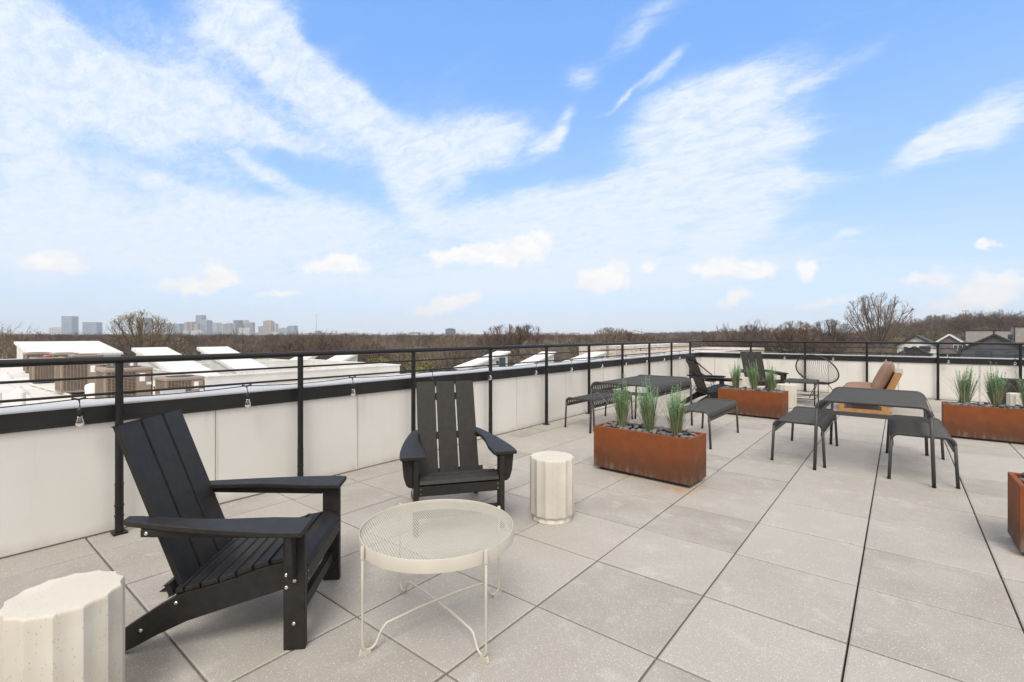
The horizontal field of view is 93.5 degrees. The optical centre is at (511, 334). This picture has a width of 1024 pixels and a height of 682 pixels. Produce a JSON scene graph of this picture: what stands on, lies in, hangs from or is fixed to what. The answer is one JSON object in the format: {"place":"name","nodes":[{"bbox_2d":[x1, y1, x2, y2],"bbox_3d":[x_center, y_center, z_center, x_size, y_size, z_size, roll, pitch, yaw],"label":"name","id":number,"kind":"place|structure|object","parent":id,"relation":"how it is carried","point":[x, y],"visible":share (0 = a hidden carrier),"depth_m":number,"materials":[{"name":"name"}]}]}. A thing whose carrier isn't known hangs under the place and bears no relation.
{"place":"outdoors","nodes":[
{"label":"outdoors","id":0,"kind":"place"},
{"bbox_2d":[0,359,154,405],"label":"neighbouring building","id":1,"kind":"structure","parent":0,"point":[16,373],"depth_m":14.11,"materials":[{"name":"white"}]},
{"bbox_2d":[23,352,51,372],"bbox_3d":[-20.162,1.171,20.552,0.822,0.867,0.955,0,0,39],"label":"air conditioner","id":2,"kind":"object","parent":1,"relation":"on","point":[26,355],"visible":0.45,"depth_m":20.19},
{"bbox_2d":[29,356,65,383],"bbox_3d":[-15.587,1.171,16.252,0.822,0.867,0.955,0,0,39],"label":"air conditioner","id":3,"kind":"object","parent":1,"relation":"on","point":[41,372],"visible":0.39,"depth_m":15.88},
{"bbox_2d":[14,341,122,364],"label":"roof","id":4,"kind":"structure","parent":1,"relation":"on","point":[90,347],"depth_m":27.29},
{"bbox_2d":[55,364,101,393],"bbox_3d":[-11.839,1.151,13.255,0.866,0.912,1.005,0,0,39],"label":"air conditioner","id":5,"kind":"object","parent":1,"relation":"on","point":[68,371],"visible":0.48,"depth_m":12.87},
{"bbox_2d":[68,354,104,366],"bbox_3d":[-15.439,1.151,17.555,0.866,0.912,1.005,0,0,39],"label":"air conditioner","id":6,"kind":"object","parent":1,"relation":"on","point":[83,355],"visible":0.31,"depth_m":17.26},
{"bbox_2d":[84,383,94,393],"bbox_3d":[-11.082,1.440,12.700,0.300,0.330,0.292,0,0,39],"label":"vent cowl","id":7,"kind":"object","parent":1,"relation":"on","point":[89,388],"visible":0.51,"depth_m":12.58,"materials":[{"name":"white paint"}]},
{"bbox_2d":[94,365,154,398],"bbox_3d":[-8.495,1.151,10.655,0.866,0.912,1.005,0,0,39],"label":"air conditioner","id":8,"kind":"object","parent":1,"relation":"on","point":[104,385],"visible":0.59,"depth_m":10.39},
{"bbox_2d":[155,374,204,393],"bbox_3d":[-6.857,1.224,10.045,0.710,0.748,0.824,0,0,39],"label":"air conditioner","id":9,"kind":"object","parent":1,"relation":"on","point":[172,381],"visible":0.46,"depth_m":9.81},
{"bbox_2d":[205,382,267,389],"bbox_3d":[-7.388,1.500,12.505,2.300,0.290,1.900,0,0,39],"label":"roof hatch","id":10,"kind":"object","parent":1,"relation":"on","point":[211,388],"visible":0.13,"depth_m":12.60,"materials":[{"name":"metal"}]},
{"bbox_2d":[1,332,962,369],"bbox_3d":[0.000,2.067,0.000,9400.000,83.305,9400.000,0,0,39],"label":"ground","id":11,"kind":"structure","parent":0,"point":[256,333],"depth_m":3681.04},
{"bbox_2d":[0,321,39,358],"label":"bare tree","id":12,"kind":"object","parent":11,"relation":"on","point":[2,339],"visible":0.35,"depth_m":57.56,"materials":[{"name":"brown plant"}]},
{"bbox_2d":[0,333,117,358],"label":"bare tree","id":13,"kind":"object","parent":11,"relation":"on","point":[6,356],"visible":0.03,"depth_m":49.92,"materials":[{"name":"brown plant"}]},
{"bbox_2d":[61,316,78,334],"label":"tower","id":14,"kind":"structure","parent":11,"relation":"on","point":[69,324],"depth_m":2480.54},
{"bbox_2d":[82,322,101,334],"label":"tower","id":15,"kind":"structure","parent":11,"relation":"on","point":[92,327],"depth_m":2431.20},
{"bbox_2d":[103,307,180,355],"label":"budding tree","id":16,"kind":"object","parent":11,"relation":"on","point":[140,324],"visible":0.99,"depth_m":55.42,"materials":[{"name":"grey plant"}]},
{"bbox_2d":[143,336,194,354],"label":"bare tree","id":17,"kind":"object","parent":11,"relation":"on","point":[174,345],"visible":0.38,"depth_m":89.17,"materials":[{"name":"brown plant"}]},
{"bbox_2d":[170,324,183,334],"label":"tower","id":18,"kind":"structure","parent":11,"relation":"on","point":[180,328],"depth_m":2580.38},
{"bbox_2d":[200,320,212,334],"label":"tower","id":19,"kind":"structure","parent":11,"relation":"on","point":[207,325],"depth_m":2684.16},
{"bbox_2d":[186,338,256,360],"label":"bare tree","id":20,"kind":"object","parent":11,"relation":"on","point":[223,342],"visible":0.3,"depth_m":85.96,"materials":[{"name":"brown plant"}]},
{"bbox_2d":[181,334,266,360],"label":"bare tree","id":21,"kind":"object","parent":11,"relation":"on","point":[248,348],"visible":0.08,"depth_m":78.50,"materials":[{"name":"brown plant"}]},
{"bbox_2d":[222,323,239,334],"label":"tower","id":22,"kind":"structure","parent":11,"relation":"on","point":[226,329],"depth_m":2581.39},
{"bbox_2d":[230,323,278,358],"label":"bare tree","id":23,"kind":"object","parent":11,"relation":"on","point":[244,349],"visible":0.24,"depth_m":61.76,"materials":[{"name":"brown plant"}]},
{"bbox_2d":[263,320,273,334],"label":"tower","id":24,"kind":"structure","parent":11,"relation":"on","point":[268,326],"depth_m":2480.50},
{"bbox_2d":[152,359,400,383],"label":"townhouse","id":25,"kind":"structure","parent":11,"relation":"on","point":[291,373],"depth_m":17.46,"materials":[{"name":"white"}]},
{"bbox_2d":[131,347,220,374],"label":"roof","id":26,"kind":"structure","parent":25,"relation":"on","point":[185,366],"depth_m":17.77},
{"bbox_2d":[197,346,271,374],"bbox_3d":[-11.717,1.185,20.201,4.423,1.299,1.250,0,0,39],"label":"stair head","id":27,"kind":"object","parent":25,"relation":"on","point":[226,364],"visible":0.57,"depth_m":19.77},
{"bbox_2d":[261,341,331,359],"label":"bare tree","id":28,"kind":"object","parent":11,"relation":"on","point":[292,350],"visible":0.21,"depth_m":51.87,"materials":[{"name":"brown plant"}]},
{"bbox_2d":[280,337,353,359],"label":"bare tree","id":29,"kind":"object","parent":11,"relation":"on","point":[324,344],"visible":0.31,"depth_m":70.48,"materials":[{"name":"brown plant"}]},
{"bbox_2d":[267,329,367,360],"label":"bare tree","id":30,"kind":"object","parent":11,"relation":"on","point":[311,345],"visible":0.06,"depth_m":87.62,"materials":[{"name":"brown plant"}]},
{"bbox_2d":[301,333,347,350],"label":"bare tree","id":31,"kind":"object","parent":11,"relation":"on","point":[321,336],"visible":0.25,"depth_m":106.21,"materials":[{"name":"brown plant"}]},
{"bbox_2d":[328,355,357,361],"bbox_3d":[-11.124,1.610,30.657,1.800,1.150,2.453,0,0,39],"label":"stair head","id":32,"kind":"object","parent":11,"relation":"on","point":[353,358],"visible":0.21,"depth_m":30.68},
{"bbox_2d":[346,337,390,361],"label":"bare tree","id":33,"kind":"object","parent":11,"relation":"on","point":[372,343],"visible":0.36,"depth_m":88.04,"materials":[{"name":"brown plant"}]},
{"bbox_2d":[347,343,396,363],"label":"bare tree","id":34,"kind":"object","parent":11,"relation":"on","point":[379,356],"visible":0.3,"depth_m":73.13,"materials":[{"name":"brown plant"}]},
{"bbox_2d":[364,332,426,369],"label":"bare tree","id":35,"kind":"object","parent":11,"relation":"on","point":[394,345],"visible":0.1,"depth_m":98.25,"materials":[{"name":"brown plant"}]},
{"bbox_2d":[365,338,443,373],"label":"budding tree","id":36,"kind":"object","parent":11,"relation":"on","point":[420,368],"visible":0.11,"depth_m":74.48,"materials":[{"name":"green plant"}]},
{"bbox_2d":[377,337,448,373],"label":"bare tree","id":37,"kind":"object","parent":11,"relation":"on","point":[403,366],"visible":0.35,"depth_m":75.08,"materials":[{"name":"brown plant"}]},
{"bbox_2d":[395,331,476,370],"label":"bare tree","id":38,"kind":"object","parent":11,"relation":"on","point":[443,346],"visible":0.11,"depth_m":96.64,"materials":[{"name":"brown plant"}]},
{"bbox_2d":[406,338,470,372],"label":"bare tree","id":39,"kind":"object","parent":11,"relation":"on","point":[449,361],"visible":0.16,"depth_m":83.66,"materials":[{"name":"brown plant"}]},
{"bbox_2d":[416,336,485,370],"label":"bare tree","id":40,"kind":"object","parent":11,"relation":"on","point":[456,344],"visible":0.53,"depth_m":78.36,"materials":[{"name":"brown plant"}]},
{"bbox_2d":[453,330,498,363],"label":"bare tree","id":41,"kind":"object","parent":11,"relation":"on","point":[474,346],"visible":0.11,"depth_m":131.94,"materials":[{"name":"brown plant"}]},
{"bbox_2d":[477,324,533,365],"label":"bare tree","id":42,"kind":"object","parent":11,"relation":"on","point":[498,341],"visible":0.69,"depth_m":87.03,"materials":[{"name":"brown plant"}]},
{"bbox_2d":[1,309,1023,356],"bbox_3d":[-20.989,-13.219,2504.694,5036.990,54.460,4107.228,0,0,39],"label":"woodland","id":43,"kind":"object","parent":11,"relation":"on","point":[961,322],"visible":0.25,"depth_m":276.20,"materials":[{"name":"plant"}]},
{"bbox_2d":[505,323,548,359],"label":"bare tree","id":44,"kind":"object","parent":11,"relation":"on","point":[527,329],"visible":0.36,"depth_m":90.74,"materials":[{"name":"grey plant"}]},
{"bbox_2d":[508,338,568,365],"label":"bare tree","id":45,"kind":"object","parent":11,"relation":"on","point":[536,352],"visible":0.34,"depth_m":65.43,"materials":[{"name":"brown plant"}]},
{"bbox_2d":[514,330,576,361],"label":"bare tree","id":46,"kind":"object","parent":11,"relation":"on","point":[558,342],"visible":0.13,"depth_m":119.07,"materials":[{"name":"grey plant"}]},
{"bbox_2d":[589,327,628,342],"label":"bare tree","id":47,"kind":"object","parent":11,"relation":"on","point":[608,333],"visible":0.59,"depth_m":118.94,"materials":[{"name":"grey plant"}]},
{"bbox_2d":[605,328,639,342],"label":"bare tree","id":48,"kind":"object","parent":11,"relation":"on","point":[630,336],"visible":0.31,"depth_m":122.93,"materials":[{"name":"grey plant"}]},
{"bbox_2d":[624,347,763,356],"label":"townhouse row","id":49,"kind":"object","parent":11,"relation":"on","point":[730,349],"visible":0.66,"depth_m":80.19,"materials":[{"name":"beige"}]},
{"bbox_2d":[730,324,768,347],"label":"bare tree","id":50,"kind":"object","parent":11,"relation":"on","point":[747,329],"visible":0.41,"depth_m":117.06,"materials":[{"name":"grey plant"}]},
{"bbox_2d":[716,323,788,352],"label":"bare tree","id":51,"kind":"object","parent":11,"relation":"on","point":[746,339],"visible":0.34,"depth_m":107.74,"materials":[{"name":"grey plant"}]},
{"bbox_2d":[737,326,782,352],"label":"bare tree","id":52,"kind":"object","parent":11,"relation":"on","point":[765,330],"visible":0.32,"depth_m":115.14,"materials":[{"name":"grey plant"}]},
{"bbox_2d":[774,320,815,353],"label":"bare tree","id":53,"kind":"object","parent":11,"relation":"on","point":[789,324],"visible":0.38,"depth_m":119.18,"materials":[{"name":"grey plant"}]},
{"bbox_2d":[752,327,838,354],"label":"bare tree","id":54,"kind":"object","parent":11,"relation":"on","point":[795,339],"visible":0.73,"depth_m":94.94,"materials":[{"name":"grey plant"}]},
{"bbox_2d":[773,327,830,353],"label":"bare tree","id":55,"kind":"object","parent":11,"relation":"on","point":[813,334],"visible":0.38,"depth_m":102.53,"materials":[{"name":"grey plant"}]},
{"bbox_2d":[807,324,857,353],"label":"bare tree","id":56,"kind":"object","parent":11,"relation":"on","point":[836,343],"visible":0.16,"depth_m":121.20,"materials":[{"name":"brown plant"}]},
{"bbox_2d":[810,318,854,355],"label":"bare tree","id":57,"kind":"object","parent":11,"relation":"on","point":[833,324],"visible":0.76,"depth_m":120.54,"materials":[{"name":"grey plant"}]},
{"bbox_2d":[825,338,893,356],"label":"bare tree","id":58,"kind":"object","parent":11,"relation":"on","point":[840,349],"visible":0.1,"depth_m":102.20,"materials":[{"name":"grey plant"}]},
{"bbox_2d":[840,344,905,356],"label":"bare tree","id":59,"kind":"object","parent":11,"relation":"on","point":[879,349],"visible":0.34,"depth_m":80.57,"materials":[{"name":"plant"}]},
{"bbox_2d":[844,292,914,354],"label":"bare tree","id":60,"kind":"object","parent":11,"relation":"on","point":[878,335],"visible":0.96,"depth_m":104.32,"materials":[{"name":"grey plant"}]},
{"bbox_2d":[900,328,932,339],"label":"bare tree","id":61,"kind":"object","parent":11,"relation":"on","point":[920,332],"visible":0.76,"depth_m":205.91,"materials":[{"name":"brown plant"}]},
{"bbox_2d":[960,330,1010,341],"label":"townhouse","id":62,"kind":"structure","parent":11,"relation":"on","point":[973,335],"depth_m":125.99,"materials":[{"name":"white paint"}]},
{"bbox_2d":[981,314,1023,329],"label":"bare tree","id":63,"kind":"object","parent":11,"relation":"on","point":[1005,324],"visible":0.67,"depth_m":248.37,"materials":[{"name":"brown plant"}]},
{"bbox_2d":[1008,326,1023,345],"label":"townhouse","id":64,"kind":"structure","parent":11,"relation":"on","point":[1016,334],"depth_m":104.69,"materials":[{"name":"white paint"}]},
{"bbox_2d":[455,351,510,369],"bbox_3d":[-2.178,2.413,36.498,1.400,2.244,4.927,0,0,39],"label":"stair head","id":65,"kind":"object","parent":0,"point":[485,361],"visible":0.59,"depth_m":36.44},
{"bbox_2d":[0,0,1023,334],"label":"sky","id":66,"kind":"structure","parent":0,"point":[361,166],"materials":[{"name":"blue"}]},
{"bbox_2d":[513,351,556,365],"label":"stair head","id":67,"kind":"object","parent":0,"point":[541,357],"visible":0.32,"depth_m":42.03},
{"bbox_2d":[562,352,606,361],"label":"roof","id":68,"kind":"structure","parent":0,"point":[595,354],"depth_m":49.29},
{"bbox_2d":[579,343,688,357],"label":"beige building","id":69,"kind":"structure","parent":0,"point":[595,348],"depth_m":69.24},
{"bbox_2d":[842,422,885,681],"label":"terrace slab","id":70,"kind":"structure","parent":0,"point":[858,584],"depth_m":2.58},
{"bbox_2d":[0,351,700,558],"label":"parapet wall","id":71,"kind":"structure","parent":70,"relation":"on","point":[57,475],"depth_m":3.94,"materials":[{"name":"concrete"}]},
{"bbox_2d":[0,385,1023,681],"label":"terrace floor","id":72,"kind":"structure","parent":70,"relation":"on","point":[742,559],"depth_m":2.63,"materials":[{"name":"tile"}]},
{"bbox_2d":[0,570,124,681],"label":"side table stool","id":73,"kind":"object","parent":72,"relation":"on","point":[70,628],"visible":1,"depth_m":1.57,"materials":[{"name":"stone"}]},
{"bbox_2d":[111,408,346,650],"bbox_3d":[-1.352,0.857,2.302,0.910,0.955,0.796,0,0,-6],"label":"adirondack chair","id":74,"kind":"object","parent":72,"relation":"on","point":[216,560],"visible":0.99,"depth_m":2.10,"materials":[{"name":"wood"}]},
{"bbox_2d":[0,340,702,535],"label":"railing","id":75,"kind":"object","parent":72,"relation":"on","point":[119,376],"visible":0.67,"depth_m":4.06,"materials":[{"name":"metal"}]},
{"bbox_2d":[0,350,701,426],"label":"string light","id":76,"kind":"object","parent":75,"relation":"hanging from","point":[79,421],"visible":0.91,"depth_m":3.83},
{"bbox_2d":[358,499,513,663],"bbox_3d":[-0.345,1.109,2.237,0.704,0.457,0.704,0,0,-16],"label":"coffee table","id":77,"kind":"object","parent":72,"relation":"on","point":[442,534],"visible":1,"depth_m":2.12,"materials":[{"name":"metal"}]},
{"bbox_2d":[399,380,516,528],"bbox_3d":[-0.466,0.857,3.676,0.796,0.955,0.910,0,0,-15],"label":"adirondack chair","id":78,"kind":"object","parent":72,"relation":"on","point":[424,475],"visible":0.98,"depth_m":3.78,"materials":[{"name":"wood"}]},
{"bbox_2d":[530,451,573,524],"bbox_3d":[0.293,1.111,3.520,0.325,0.449,0.317,0,0,33],"label":"side table stool","id":79,"kind":"object","parent":72,"relation":"on","point":[551,487],"visible":1,"depth_m":3.39,"materials":[{"name":"stone"}]},
{"bbox_2d":[564,390,632,430],"bbox_3d":[1.335,1.114,7.273,0.503,0.442,1.243,0,0,39],"label":"slatted bench","id":80,"kind":"object","parent":72,"relation":"on","point":[598,397],"visible":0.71,"depth_m":6.98,"materials":[{"name":"metal"}]},
{"bbox_2d":[589,374,692,432],"bbox_3d":[1.857,0.981,6.813,0.921,0.710,1.463,0,0,39],"label":"slatted table","id":81,"kind":"object","parent":72,"relation":"on","point":[663,384],"visible":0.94,"depth_m":6.61,"materials":[{"name":"metal"}]},
{"bbox_2d":[594,420,705,486],"bbox_3d":[1.303,1.120,4.620,0.975,0.431,0.375,0,0,42],"label":"corten planter","id":82,"kind":"object","parent":72,"relation":"on","point":[671,459],"visible":1,"depth_m":4.41,"materials":[{"name":"metal"}]},
{"bbox_2d":[605,374,639,426],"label":"ornamental grass","id":83,"kind":"object","parent":82,"relation":"in","point":[622,406],"depth_m":4.79,"materials":[{"name":"green plant"}]},
{"bbox_2d":[621,374,668,430],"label":"ornamental grass","id":84,"kind":"object","parent":82,"relation":"in","point":[648,411],"depth_m":4.57,"materials":[{"name":"green plant"}]},
{"bbox_2d":[646,383,701,436],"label":"ornamental grass","id":85,"kind":"object","parent":82,"relation":"in","point":[676,413],"depth_m":4.38,"materials":[{"name":"green plant"}]},
{"bbox_2d":[670,398,738,448],"bbox_3d":[2.513,1.114,6.233,0.503,0.442,1.243,0,0,39],"label":"slatted bench","id":86,"kind":"object","parent":72,"relation":"on","point":[713,408],"visible":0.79,"depth_m":6.17,"materials":[{"name":"metal"}]},
{"bbox_2d":[680,354,739,402],"bbox_3d":[3.705,0.857,9.106,0.910,0.955,0.796,0,0,-1],"label":"adirondack chair","id":87,"kind":"object","parent":72,"relation":"on","point":[699,378],"visible":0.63,"depth_m":9.06,"materials":[{"name":"plastic"}]},
{"bbox_2d":[718,387,787,418],"bbox_3d":[3.974,1.120,7.958,0.975,0.431,0.375,0,0,43],"label":"corten planter","id":88,"kind":"object","parent":72,"relation":"on","point":[764,404],"visible":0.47,"depth_m":7.73,"materials":[{"name":"metal"}]},
{"bbox_2d":[727,358,746,388],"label":"ornamental grass","id":89,"kind":"object","parent":88,"relation":"in","point":[735,377],"depth_m":8.10,"materials":[{"name":"green plant"}]},
{"bbox_2d":[741,362,760,389],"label":"ornamental grass","id":90,"kind":"object","parent":88,"relation":"in","point":[753,378],"depth_m":7.95,"materials":[{"name":"green plant"}]},
{"bbox_2d":[760,363,783,390],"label":"ornamental grass","id":91,"kind":"object","parent":88,"relation":"in","point":[771,384],"depth_m":7.73,"materials":[{"name":"green plant"}]},
{"bbox_2d":[740,352,788,388],"bbox_3d":[5.401,0.857,10.539,0.796,0.955,0.910,0,0,0],"label":"adirondack chair","id":92,"kind":"object","parent":72,"relation":"on","point":[755,358],"visible":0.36,"depth_m":10.76,"materials":[{"name":"plastic"}]},
{"bbox_2d":[776,383,796,410],"bbox_3d":[4.901,1.111,8.598,0.325,0.449,0.317,0,0,25],"label":"side table stool","id":93,"kind":"object","parent":72,"relation":"on","point":[791,389],"visible":0.45,"depth_m":8.46,"materials":[{"name":"stone"}]},
{"bbox_2d":[783,378,819,406],"bbox_3d":[5.660,1.113,9.412,0.540,0.444,0.800,0,0,37],"label":"wicker side table","id":94,"kind":"object","parent":72,"relation":"on","point":[803,381],"visible":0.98,"depth_m":9.37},
{"bbox_2d":[770,406,837,467],"bbox_3d":[3.336,1.114,5.454,0.503,0.442,1.243,0,0,39],"label":"slatted bench","id":95,"kind":"object","parent":72,"relation":"on","point":[803,415],"visible":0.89,"depth_m":5.24,"materials":[{"name":"metal"}]},
{"bbox_2d":[795,354,839,397],"bbox_3d":[6.655,0.886,10.483,0.837,0.897,0.712,0,0,11],"label":"string chair","id":96,"kind":"object","parent":72,"relation":"on","point":[820,382],"visible":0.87,"depth_m":10.57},
{"bbox_2d":[702,340,1023,399],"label":"railing","id":97,"kind":"object","parent":72,"relation":"on","point":[937,348],"visible":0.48,"depth_m":10.31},
{"bbox_2d":[704,350,1022,364],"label":"string light","id":98,"kind":"object","parent":97,"relation":"hanging from","point":[1014,363],"visible":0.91,"depth_m":9.69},
{"bbox_2d":[839,361,902,414],"bbox_3d":[6.435,0.912,8.620,0.881,0.847,1.156,0,0,39],"label":"loveseat","id":99,"kind":"object","parent":72,"relation":"on","point":[888,375],"visible":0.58,"depth_m":8.13,"materials":[{"name":"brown wood"}]},
{"bbox_2d":[813,387,936,487],"bbox_3d":[3.782,0.981,5.030,0.921,0.710,1.463,0,0,39],"label":"slatted table","id":100,"kind":"object","parent":72,"relation":"on","point":[887,397],"visible":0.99,"depth_m":4.73,"materials":[{"name":"metal"}]},
{"bbox_2d":[885,415,960,488],"bbox_3d":[4.050,1.114,4.802,0.503,0.442,1.243,0,0,37],"label":"slatted bench","id":101,"kind":"object","parent":72,"relation":"on","point":[909,428],"visible":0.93,"depth_m":4.53,"materials":[{"name":"metal"}]},
{"bbox_2d":[941,401,1023,444],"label":"corten planter","id":102,"kind":"object","parent":72,"relation":"on","point":[1004,425],"visible":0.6,"depth_m":6.04,"materials":[{"name":"metal"}]},
{"bbox_2d":[967,364,1019,406],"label":"ornamental grass","id":103,"kind":"object","parent":102,"relation":"in","point":[994,390],"depth_m":6.08,"materials":[{"name":"green plant"}]},
{"bbox_2d":[1009,371,1023,407],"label":"ornamental grass","id":104,"kind":"object","parent":102,"relation":"in","point":[1020,387],"depth_m":5.94,"materials":[{"name":"green plant"}]},
{"bbox_2d":[1006,393,1022,405],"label":"side table stool","id":105,"kind":"object","parent":72,"relation":"on","point":[1014,400],"visible":0.23,"depth_m":7.20,"materials":[{"name":"stone"}]},
{"bbox_2d":[1008,472,1023,552],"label":"corten planter","id":106,"kind":"object","parent":72,"relation":"on","point":[1016,508],"visible":1,"depth_m":2.99,"materials":[{"name":"metal"}]},
{"bbox_2d":[700,352,1023,402],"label":"parapet wall","id":107,"kind":"structure","parent":70,"relation":"on","point":[919,374],"depth_m":10.50,"materials":[{"name":"paint"}]},
{"bbox_2d":[894,335,942,357],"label":"house","id":108,"kind":"structure","parent":0,"point":[915,338],"depth_m":99.49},
{"bbox_2d":[936,334,968,356],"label":"house","id":109,"kind":"structure","parent":0,"point":[950,338],"depth_m":103.43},
{"bbox_2d":[938,364,984,402],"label":"ornamental grass","id":110,"kind":"object","parent":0,"point":[965,391],"depth_m":6.26,"materials":[{"name":"green plant"}]},
{"bbox_2d":[958,334,1023,359],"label":"house","id":111,"kind":"structure","parent":0,"point":[976,349],"depth_m":94.17,"materials":[{"name":"grey"}]},
{"bbox_2d":[993,378,1023,404],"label":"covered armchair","id":112,"kind":"object","parent":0,"point":[1012,381],"visible":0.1,"depth_m":8.30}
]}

